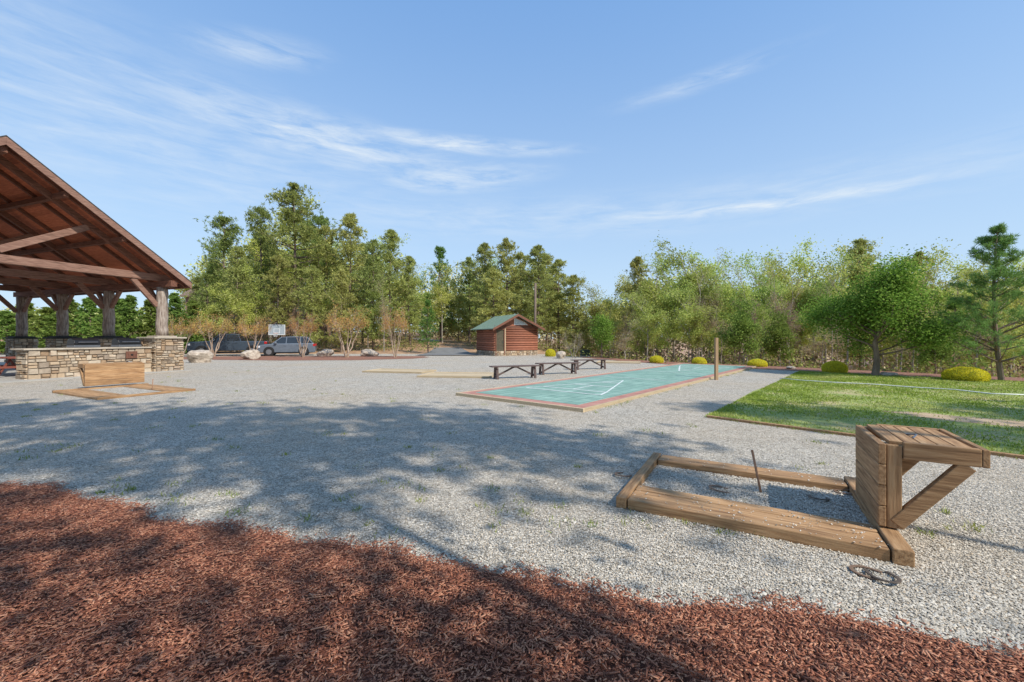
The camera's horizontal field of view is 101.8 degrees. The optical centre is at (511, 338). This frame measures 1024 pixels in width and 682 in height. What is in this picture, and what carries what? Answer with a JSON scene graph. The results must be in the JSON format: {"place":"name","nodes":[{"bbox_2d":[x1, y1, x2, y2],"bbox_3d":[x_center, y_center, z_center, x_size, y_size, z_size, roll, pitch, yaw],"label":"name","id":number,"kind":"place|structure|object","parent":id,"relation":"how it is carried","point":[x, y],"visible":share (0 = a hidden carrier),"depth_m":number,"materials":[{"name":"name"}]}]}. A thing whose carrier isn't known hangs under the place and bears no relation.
{"place":"outdoors","nodes":[
{"label":"outdoors","id":0,"kind":"place"},
{"bbox_2d":[413,338,479,354],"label":"driveway","id":1,"kind":"structure","parent":0,"point":[448,351],"depth_m":43.03,"materials":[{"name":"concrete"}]},
{"bbox_2d":[0,354,1023,656],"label":"gravel yard","id":2,"kind":"structure","parent":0,"point":[288,388],"depth_m":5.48,"materials":[{"name":"grey gravel"}]},
{"bbox_2d":[0,135,191,382],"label":"pavilion","id":3,"kind":"structure","parent":2,"relation":"on","point":[63,243],"depth_m":18.51,"materials":[{"name":"brown wood"}]},
{"bbox_2d":[10,347,151,379],"bbox_3d":[-17.042,0.930,16.777,0.960,1.140,3.995,0,0,20],"label":"stone counter","id":4,"kind":"object","parent":3,"relation":"on","point":[37,363],"visible":0.79,"depth_m":15.84,"materials":[{"name":"beige stone"}]},
{"bbox_2d":[66,338,100,347],"bbox_3d":[-17.088,0.174,16.615,0.605,0.368,0.800,0,0,20],"label":"grill","id":5,"kind":"object","parent":4,"relation":"on","point":[83,342],"visible":1,"depth_m":16.43,"materials":[{"name":"metal"}]},
{"bbox_2d":[52,361,195,399],"bbox_3d":[-11.078,1.120,11.828,3.300,0.800,2.120,0,0,27],"label":"horseshoe pit","id":6,"kind":"object","parent":2,"relation":"on","point":[92,374],"visible":1,"depth_m":12.17,"materials":[{"name":"brown wood"}]},
{"bbox_2d":[186,350,213,362],"bbox_3d":[-19.638,1.195,26.196,1.400,0.962,1.185,0,0,-20],"label":"boulder","id":7,"kind":"object","parent":2,"relation":"on","point":[198,356],"visible":0.88,"depth_m":25.90,"materials":[{"name":"beige stone"}]},
{"bbox_2d":[187,334,269,352],"bbox_3d":[-25.191,0.550,37.196,5.920,1.960,2.400,0,0,-24],"label":"parked pickup","id":8,"kind":"object","parent":2,"relation":"on","point":[233,343],"visible":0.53,"depth_m":36.36,"materials":[{"name":"black paint"}]},
{"bbox_2d":[257,336,316,355],"bbox_3d":[-19.928,0.665,36.998,4.550,1.730,2.260,0,0,-22],"label":"parked suv","id":9,"kind":"object","parent":2,"relation":"on","point":[290,344],"visible":0.82,"depth_m":36.22,"materials":[{"name":"grey paint"}]},
{"bbox_2d":[184,356,425,359],"bbox_3d":[-17.300,1.488,32.000,21.400,0.001,7.200,0,0,0],"label":"bark bed","id":10,"kind":"object","parent":2,"relation":"on","point":[311,357],"visible":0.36,"depth_m":32.75,"materials":[{"name":"brown wood"}]},
{"bbox_2d":[185,308,236,356],"bbox_3d":[-24.726,-0.515,34.525,3.661,4.169,3.622,0,0,4],"label":"crape myrtle","id":11,"kind":"object","parent":10,"relation":"on","point":[207,325],"visible":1,"depth_m":34.40,"materials":[{"name":"beige plant"}]},
{"bbox_2d":[233,314,271,349],"bbox_3d":[-21.468,-0.369,34.532,3.162,3.873,3.128,0,0,-14],"label":"crape myrtle","id":12,"kind":"object","parent":10,"relation":"on","point":[255,329],"visible":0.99,"depth_m":34.22,"materials":[{"name":"beige plant"}]},
{"bbox_2d":[286,307,320,356],"bbox_3d":[-16.665,-0.470,33.233,2.829,4.077,2.799,0,0,-24],"label":"crape myrtle","id":13,"kind":"object","parent":10,"relation":"on","point":[293,325],"visible":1,"depth_m":33.12,"materials":[{"name":"beige plant"}]},
{"bbox_2d":[319,304,371,356],"bbox_3d":[-13.147,-0.752,33.230,4.160,4.646,4.116,0,0,2],"label":"crape myrtle","id":14,"kind":"object","parent":10,"relation":"on","point":[346,323],"visible":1,"depth_m":33.02,"materials":[{"name":"beige plant"}]},
{"bbox_2d":[377,300,409,356],"bbox_3d":[-9.339,-0.729,33.232,2.634,4.598,2.662,0,0,5],"label":"crape myrtle","id":15,"kind":"object","parent":10,"relation":"on","point":[394,322],"visible":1,"depth_m":33.01,"materials":[{"name":"beige plant"}]},
{"bbox_2d":[417,372,493,377],"bbox_3d":[-2.115,1.465,16.834,2.900,0.070,1.900,0,0,9],"label":"ground pad","id":16,"kind":"object","parent":2,"relation":"on","point":[460,375],"visible":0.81,"depth_m":16.35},
{"bbox_2d":[471,314,544,355],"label":"log shed","id":17,"kind":"structure","parent":2,"relation":"on","point":[511,335],"depth_m":37.09,"materials":[{"name":"red wood"}]},
{"bbox_2d":[1,368,1016,538],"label":"weeds","id":18,"kind":"object","parent":2,"relation":"on","point":[522,510],"visible":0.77,"depth_m":4.01,"materials":[{"name":"green plant"}]},
{"bbox_2d":[0,479,1023,681],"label":"mulch bed","id":19,"kind":"object","parent":2,"relation":"on","point":[611,665],"visible":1,"depth_m":2.16,"materials":[{"name":"brown wood"}]},
{"bbox_2d":[456,363,755,411],"bbox_3d":[5.577,1.469,16.248,3.860,0.102,17.220,0,0,41],"label":"shuffleboard court","id":20,"kind":"object","parent":2,"relation":"on","point":[586,393],"visible":0.83,"depth_m":12.13,"materials":[{"name":"teal concrete"}]},
{"bbox_2d":[616,424,989,567],"bbox_3d":[2.392,1.125,3.817,2.430,0.790,1.680,0,0,30],"label":"horseshoe pit","id":21,"kind":"object","parent":2,"relation":"on","point":[874,485],"visible":0.98,"depth_m":3.24,"materials":[{"name":"brown wood"}]},
{"bbox_2d":[582,357,1023,380],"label":"bark strip","id":22,"kind":"object","parent":2,"relation":"on","point":[869,372],"visible":0.6,"depth_m":19.41,"materials":[{"name":"brown wood"}]},
{"bbox_2d":[707,415,1023,458],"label":"timber edging","id":23,"kind":"object","parent":2,"relation":"on","point":[1011,455],"visible":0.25,"depth_m":6.76,"materials":[{"name":"brown wood"}]},
{"bbox_2d":[0,332,1023,377],"bbox_3d":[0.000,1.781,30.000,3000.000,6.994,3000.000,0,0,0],"label":"ground","id":24,"kind":"structure","parent":0,"point":[448,342],"depth_m":52.27,"materials":[{"name":"brown soil"}]},
{"bbox_2d":[0,310,15,354],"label":"evergreen tree","id":25,"kind":"object","parent":24,"relation":"on","point":[7,320],"visible":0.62,"depth_m":39.75,"materials":[{"name":"green plant"}]},
{"bbox_2d":[28,307,55,347],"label":"evergreen tree","id":26,"kind":"object","parent":24,"relation":"on","point":[44,311],"visible":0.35,"depth_m":39.57,"materials":[{"name":"green plant"}]},
{"bbox_2d":[29,313,81,347],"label":"evergreen tree","id":27,"kind":"object","parent":24,"relation":"on","point":[48,330],"visible":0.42,"depth_m":36.26,"materials":[{"name":"green plant"}]},
{"bbox_2d":[69,297,101,337],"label":"evergreen tree","id":28,"kind":"object","parent":24,"relation":"on","point":[89,305],"visible":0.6,"depth_m":40.74,"materials":[{"name":"green plant"}]},
{"bbox_2d":[82,309,129,337],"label":"evergreen tree","id":29,"kind":"object","parent":24,"relation":"on","point":[94,332],"visible":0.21,"depth_m":38.40,"materials":[{"name":"green plant"}]},
{"bbox_2d":[115,295,147,337],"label":"evergreen tree","id":30,"kind":"object","parent":24,"relation":"on","point":[128,306],"visible":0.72,"depth_m":43.79,"materials":[{"name":"green plant"}]},
{"bbox_2d":[133,299,155,336],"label":"evergreen tree","id":31,"kind":"object","parent":24,"relation":"on","point":[149,310],"visible":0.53,"depth_m":45.27,"materials":[{"name":"green plant"}]},
{"bbox_2d":[153,292,185,335],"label":"evergreen tree","id":32,"kind":"object","parent":24,"relation":"on","point":[175,299],"visible":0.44,"depth_m":44.57,"materials":[{"name":"green plant"}]},
{"bbox_2d":[169,313,205,352],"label":"evergreen tree","id":33,"kind":"object","parent":24,"relation":"on","point":[192,338],"visible":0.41,"depth_m":40.98,"materials":[{"name":"green plant"}]},
{"bbox_2d":[189,270,222,340],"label":"pine tree","id":34,"kind":"object","parent":24,"relation":"on","point":[207,275],"visible":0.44,"depth_m":45.69,"materials":[{"name":"green plant"}]},
{"bbox_2d":[195,283,235,337],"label":"leafy tree","id":35,"kind":"object","parent":24,"relation":"on","point":[213,306],"visible":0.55,"depth_m":44.37,"materials":[{"name":"green plant"}]},
{"bbox_2d":[193,210,252,317],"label":"pine tree","id":36,"kind":"object","parent":24,"relation":"on","point":[224,244],"visible":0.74,"depth_m":46.67,"materials":[{"name":"green plant"}]},
{"bbox_2d":[208,263,262,332],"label":"leafy tree","id":37,"kind":"object","parent":24,"relation":"on","point":[233,306],"visible":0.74,"depth_m":42.98,"materials":[{"name":"green plant"}]},
{"bbox_2d":[215,246,264,335],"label":"pine tree","id":38,"kind":"object","parent":24,"relation":"on","point":[240,253],"visible":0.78,"depth_m":43.50,"materials":[{"name":"green plant"}]},
{"bbox_2d":[233,256,274,340],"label":"leafy tree","id":39,"kind":"object","parent":24,"relation":"on","point":[260,296],"visible":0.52,"depth_m":44.99,"materials":[{"name":"green plant"}]},
{"bbox_2d":[180,285,330,340],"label":"shrubs","id":40,"kind":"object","parent":24,"relation":"on","point":[266,325],"depth_m":62.26,"materials":[{"name":"brown"}]},
{"bbox_2d":[236,202,278,340],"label":"pine tree","id":41,"kind":"object","parent":24,"relation":"on","point":[263,212],"visible":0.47,"depth_m":50.49,"materials":[{"name":"green plant"}]},
{"bbox_2d":[239,198,305,340],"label":"tree","id":42,"kind":"object","parent":24,"relation":"on","point":[255,248],"visible":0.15,"depth_m":57.39,"materials":[{"name":"green plant"}]},
{"bbox_2d":[255,254,297,339],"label":"pine tree","id":43,"kind":"object","parent":24,"relation":"on","point":[280,275],"visible":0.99,"depth_m":43.70,"materials":[{"name":"green plant"}]},
{"bbox_2d":[247,181,336,335],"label":"pine tree","id":44,"kind":"object","parent":24,"relation":"on","point":[292,196],"visible":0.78,"depth_m":47.36,"materials":[{"name":"green plant"}]},
{"bbox_2d":[284,264,330,343],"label":"leafy tree","id":45,"kind":"object","parent":24,"relation":"on","point":[311,286],"visible":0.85,"depth_m":42.76,"materials":[{"name":"green plant"}]},
{"bbox_2d":[288,210,343,343],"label":"pine tree","id":46,"kind":"object","parent":24,"relation":"on","point":[318,220],"visible":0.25,"depth_m":56.27,"materials":[{"name":"green plant"}]},
{"bbox_2d":[303,225,348,345],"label":"pine tree","id":47,"kind":"object","parent":24,"relation":"on","point":[329,240],"visible":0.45,"depth_m":51.71,"materials":[{"name":"green plant"}]},
{"bbox_2d":[321,270,357,351],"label":"pine tree","id":48,"kind":"object","parent":24,"relation":"on","point":[340,276],"visible":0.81,"depth_m":42.77,"materials":[{"name":"green plant"}]},
{"bbox_2d":[318,212,371,346],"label":"pine tree","id":49,"kind":"object","parent":24,"relation":"on","point":[350,246],"visible":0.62,"depth_m":49.79,"materials":[{"name":"green plant"}]},
{"bbox_2d":[351,284,387,348],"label":"leafy tree","id":50,"kind":"object","parent":24,"relation":"on","point":[373,310],"visible":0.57,"depth_m":44.62,"materials":[{"name":"green plant"}]},
{"bbox_2d":[344,238,398,349],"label":"pine tree","id":51,"kind":"object","parent":24,"relation":"on","point":[372,264],"visible":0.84,"depth_m":45.45,"materials":[{"name":"green plant"}]},
{"bbox_2d":[363,228,420,346],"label":"pine tree","id":52,"kind":"object","parent":24,"relation":"on","point":[393,239],"visible":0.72,"depth_m":48.63,"materials":[{"name":"green plant"}]},
{"bbox_2d":[391,255,431,346],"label":"pine tree","id":53,"kind":"object","parent":24,"relation":"on","point":[409,299],"visible":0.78,"depth_m":49.67,"materials":[{"name":"green plant"}]},
{"bbox_2d":[407,268,441,342],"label":"leafy tree","id":54,"kind":"object","parent":24,"relation":"on","point":[427,296],"visible":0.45,"depth_m":55.53,"materials":[{"name":"green plant"}]},
{"bbox_2d":[416,299,442,352],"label":"young pine","id":55,"kind":"object","parent":24,"relation":"on","point":[431,312],"visible":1,"depth_m":41.82,"materials":[{"name":"green plant"}]},
{"bbox_2d":[414,261,460,342],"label":"leafy tree","id":56,"kind":"object","parent":24,"relation":"on","point":[439,296],"visible":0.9,"depth_m":54.56,"materials":[{"name":"green plant"}]},
{"bbox_2d":[423,246,460,340],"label":"young pine","id":57,"kind":"object","parent":24,"relation":"on","point":[439,251],"visible":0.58,"depth_m":59.65,"materials":[{"name":"green plant"}]},
{"bbox_2d":[450,257,491,341],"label":"pine tree","id":58,"kind":"object","parent":24,"relation":"on","point":[469,281],"visible":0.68,"depth_m":56.48,"materials":[{"name":"green plant"}]},
{"bbox_2d":[457,242,498,330],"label":"pine tree","id":59,"kind":"object","parent":24,"relation":"on","point":[484,251],"visible":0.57,"depth_m":52.63,"materials":[{"name":"green plant"}]},
{"bbox_2d":[470,267,516,336],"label":"pine tree","id":60,"kind":"object","parent":24,"relation":"on","point":[498,304],"visible":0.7,"depth_m":46.57,"materials":[{"name":"green plant"}]},
{"bbox_2d":[485,237,533,315],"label":"pine tree","id":61,"kind":"object","parent":24,"relation":"on","point":[504,261],"visible":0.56,"depth_m":49.66,"materials":[{"name":"green plant"}]},
{"bbox_2d":[0,222,1023,375],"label":"distant wood","id":62,"kind":"object","parent":24,"relation":"on","point":[453,335],"visible":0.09,"depth_m":69.37,"materials":[{"name":"green plant"}]},
{"bbox_2d":[508,252,536,317],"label":"pine tree","id":63,"kind":"object","parent":24,"relation":"on","point":[523,263],"visible":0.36,"depth_m":57.51,"materials":[{"name":"green plant"}]},
{"bbox_2d":[514,244,559,331],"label":"pine tree","id":64,"kind":"object","parent":24,"relation":"on","point":[536,250],"visible":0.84,"depth_m":48.68,"materials":[{"name":"green plant"}]},
{"bbox_2d":[537,258,578,350],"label":"pine tree","id":65,"kind":"object","parent":24,"relation":"on","point":[554,269],"visible":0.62,"depth_m":51.85,"materials":[{"name":"green plant"}]},
{"bbox_2d":[547,274,597,353],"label":"pine tree","id":66,"kind":"object","parent":24,"relation":"on","point":[572,293],"visible":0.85,"depth_m":49.40,"materials":[{"name":"green plant"}]},
{"bbox_2d":[144,328,1023,377],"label":"undergrowth","id":67,"kind":"object","parent":24,"relation":"on","point":[888,369],"visible":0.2,"depth_m":29.95,"materials":[{"name":"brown plant"}]},
{"bbox_2d":[574,276,618,356],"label":"leafy tree","id":68,"kind":"object","parent":24,"relation":"on","point":[593,307],"visible":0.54,"depth_m":49.21,"materials":[{"name":"green plant"}]},
{"bbox_2d":[587,312,614,357],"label":"tree","id":69,"kind":"object","parent":24,"relation":"on","point":[605,326],"visible":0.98,"depth_m":32.35,"materials":[{"name":"green plant"}]},
{"bbox_2d":[593,270,636,355],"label":"leafy tree","id":70,"kind":"object","parent":24,"relation":"on","point":[603,305],"visible":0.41,"depth_m":46.71,"materials":[{"name":"green plant"}]},
{"bbox_2d":[607,256,663,359],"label":"pine tree","id":71,"kind":"object","parent":24,"relation":"on","point":[634,264],"visible":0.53,"depth_m":44.78,"materials":[{"name":"green plant"}]},
{"bbox_2d":[620,278,664,359],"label":"leafy tree","id":72,"kind":"object","parent":24,"relation":"on","point":[640,347],"visible":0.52,"depth_m":37.15,"materials":[{"name":"green plant"}]},
{"bbox_2d":[620,289,670,360],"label":"leafy tree","id":73,"kind":"object","parent":24,"relation":"on","point":[650,320],"visible":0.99,"depth_m":33.37,"materials":[{"name":"green plant"}]},
{"bbox_2d":[620,246,690,354],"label":"leafy tree","id":74,"kind":"object","parent":24,"relation":"on","point":[653,287],"visible":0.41,"depth_m":37.63,"materials":[{"name":"green plant"}]},
{"bbox_2d":[645,307,693,360],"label":"leafy tree","id":75,"kind":"object","parent":24,"relation":"on","point":[672,335],"visible":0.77,"depth_m":34.95,"materials":[{"name":"green plant"}]},
{"bbox_2d":[638,250,702,361],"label":"leafy tree","id":76,"kind":"object","parent":24,"relation":"on","point":[673,302],"visible":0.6,"depth_m":35.76,"materials":[{"name":"green plant"}]},
{"bbox_2d":[663,283,709,361],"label":"leafy tree","id":77,"kind":"object","parent":24,"relation":"on","point":[689,316],"visible":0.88,"depth_m":32.48,"materials":[{"name":"green plant"}]},
{"bbox_2d":[650,230,728,361],"bbox_3d":[16.140,-3.413,37.395,6.469,12.572,6.311,0,0,-2],"label":"leafy tree","id":78,"kind":"object","parent":24,"relation":"on","point":[706,292],"visible":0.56,"depth_m":36.38,"materials":[{"name":"green plant"}]},
{"bbox_2d":[675,302,725,356],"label":"leafy tree","id":79,"kind":"object","parent":24,"relation":"on","point":[706,334],"visible":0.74,"depth_m":32.09,"materials":[{"name":"green plant"}]},
{"bbox_2d":[678,250,749,363],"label":"leafy tree","id":80,"kind":"object","parent":24,"relation":"on","point":[702,271],"visible":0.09,"depth_m":47.40,"materials":[{"name":"green plant"}]},
{"bbox_2d":[704,247,758,364],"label":"leafy tree","id":81,"kind":"object","parent":24,"relation":"on","point":[729,290],"visible":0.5,"depth_m":33.95,"materials":[{"name":"green plant"}]},
{"bbox_2d":[710,291,771,364],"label":"tree","id":82,"kind":"object","parent":24,"relation":"on","point":[743,324],"visible":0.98,"depth_m":24.97,"materials":[{"name":"green plant"}]},
{"bbox_2d":[720,247,789,358],"bbox_3d":[22.108,-2.654,37.376,6.118,11.853,5.596,0,0,33],"label":"leafy tree","id":83,"kind":"object","parent":24,"relation":"on","point":[762,300],"visible":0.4,"depth_m":36.86,"materials":[{"name":"green plant"}]},
{"bbox_2d":[749,277,792,359],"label":"leafy tree","id":84,"kind":"object","parent":24,"relation":"on","point":[762,316],"visible":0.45,"depth_m":33.51,"materials":[{"name":"green plant"}]},
{"bbox_2d":[757,304,801,364],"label":"tree","id":85,"kind":"object","parent":24,"relation":"on","point":[780,330],"visible":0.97,"depth_m":26.61,"materials":[{"name":"green plant"}]},
{"bbox_2d":[764,248,824,360],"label":"leafy tree","id":86,"kind":"object","parent":24,"relation":"on","point":[795,291],"visible":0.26,"depth_m":34.81,"materials":[{"name":"green plant"}]},
{"bbox_2d":[775,232,846,366],"bbox_3d":[27.159,-2.795,38.211,6.516,12.981,6.679,0,0,13],"label":"leafy tree","id":87,"kind":"object","parent":24,"relation":"on","point":[799,263],"visible":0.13,"depth_m":37.16,"materials":[{"name":"green plant"}]},
{"bbox_2d":[793,243,874,362],"bbox_3d":[24.936,-2.031,32.669,5.355,10.374,4.898,0,0,30],"label":"leafy tree","id":88,"kind":"object","parent":24,"relation":"on","point":[819,290],"visible":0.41,"depth_m":32.54,"materials":[{"name":"green plant"}]},
{"bbox_2d":[810,257,864,368],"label":"leafy tree","id":89,"kind":"object","parent":24,"relation":"on","point":[836,278],"visible":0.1,"depth_m":29.09,"materials":[{"name":"green plant"}]},
{"bbox_2d":[821,237,906,366],"bbox_3d":[29.422,-2.439,35.099,4.779,12.060,5.940,0,0,9],"label":"pine tree","id":90,"kind":"object","parent":24,"relation":"on","point":[860,242],"visible":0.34,"depth_m":34.63,"materials":[{"name":"green plant"}]},
{"bbox_2d":[787,244,983,375],"bbox_3d":[15.022,-1.082,17.220,5.441,5.284,5.882,0,0,-8],"label":"leafy tree","id":91,"kind":"object","parent":24,"relation":"on","point":[878,308],"visible":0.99,"depth_m":16.19,"materials":[{"name":"green plant"}]},
{"bbox_2d":[884,250,952,370],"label":"leafy tree","id":92,"kind":"object","parent":24,"relation":"on","point":[921,255],"visible":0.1,"depth_m":43.49,"materials":[{"name":"green plant"}]},
{"bbox_2d":[905,237,961,372],"bbox_3d":[32.956,-2.066,34.004,4.547,11.560,5.917,0,0,27],"label":"leafy tree","id":93,"kind":"object","parent":24,"relation":"on","point":[938,262],"visible":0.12,"depth_m":32.70,"materials":[{"name":"green plant"}]},
{"bbox_2d":[903,315,966,373],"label":"tree","id":94,"kind":"object","parent":24,"relation":"on","point":[932,355],"visible":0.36,"depth_m":19.49,"materials":[{"name":"green plant"}]},
{"bbox_2d":[916,298,988,368],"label":"young pine","id":95,"kind":"object","parent":24,"relation":"on","point":[953,307],"visible":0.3,"depth_m":19.82,"materials":[{"name":"green plant"}]},
{"bbox_2d":[923,240,1018,370],"bbox_3d":[37.407,-2.001,34.496,6.252,12.214,4.804,0,0,20],"label":"leafy tree","id":96,"kind":"object","parent":24,"relation":"on","point":[958,274],"visible":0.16,"depth_m":34.33,"materials":[{"name":"green plant"}]},
{"bbox_2d":[922,222,1023,379],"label":"young pine","id":97,"kind":"object","parent":24,"relation":"on","point":[996,242],"visible":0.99,"depth_m":14.84,"materials":[{"name":"green plant"}]},
{"bbox_2d":[943,265,1022,369],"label":"leafy tree","id":98,"kind":"object","parent":24,"relation":"on","point":[984,307],"visible":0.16,"depth_m":23.43,"materials":[{"name":"green plant"}]},
{"bbox_2d":[956,306,1023,374],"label":"leafy tree","id":99,"kind":"object","parent":24,"relation":"on","point":[1009,350],"visible":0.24,"depth_m":22.31,"materials":[{"name":"green plant"}]},
{"bbox_2d":[978,263,1023,372],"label":"leafy tree","id":100,"kind":"object","parent":24,"relation":"on","point":[1014,306],"visible":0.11,"depth_m":27.78,"materials":[{"name":"green plant"}]},
{"bbox_2d":[0,0,1023,338],"label":"sky","id":101,"kind":"structure","parent":0,"point":[582,131],"materials":[{"name":"blue"}]},
{"bbox_2d":[705,370,1023,454],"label":"lawn","id":102,"kind":"structure","parent":0,"point":[823,421],"depth_m":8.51,"materials":[{"name":"plant"}]},
{"bbox_2d":[886,411,1023,427],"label":"worn soil","id":103,"kind":"structure","parent":102,"relation":"on","point":[976,420],"depth_m":7.65,"materials":[{"name":"beige soil"}]},
{"bbox_2d":[940,366,990,381],"bbox_3d":[16.233,1.322,14.898,1.274,0.650,1.267,0,0,19],"label":"yellow shrub","id":104,"kind":"object","parent":102,"relation":"on","point":[963,373],"visible":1,"depth_m":14.61,"materials":[{"name":"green plant"}]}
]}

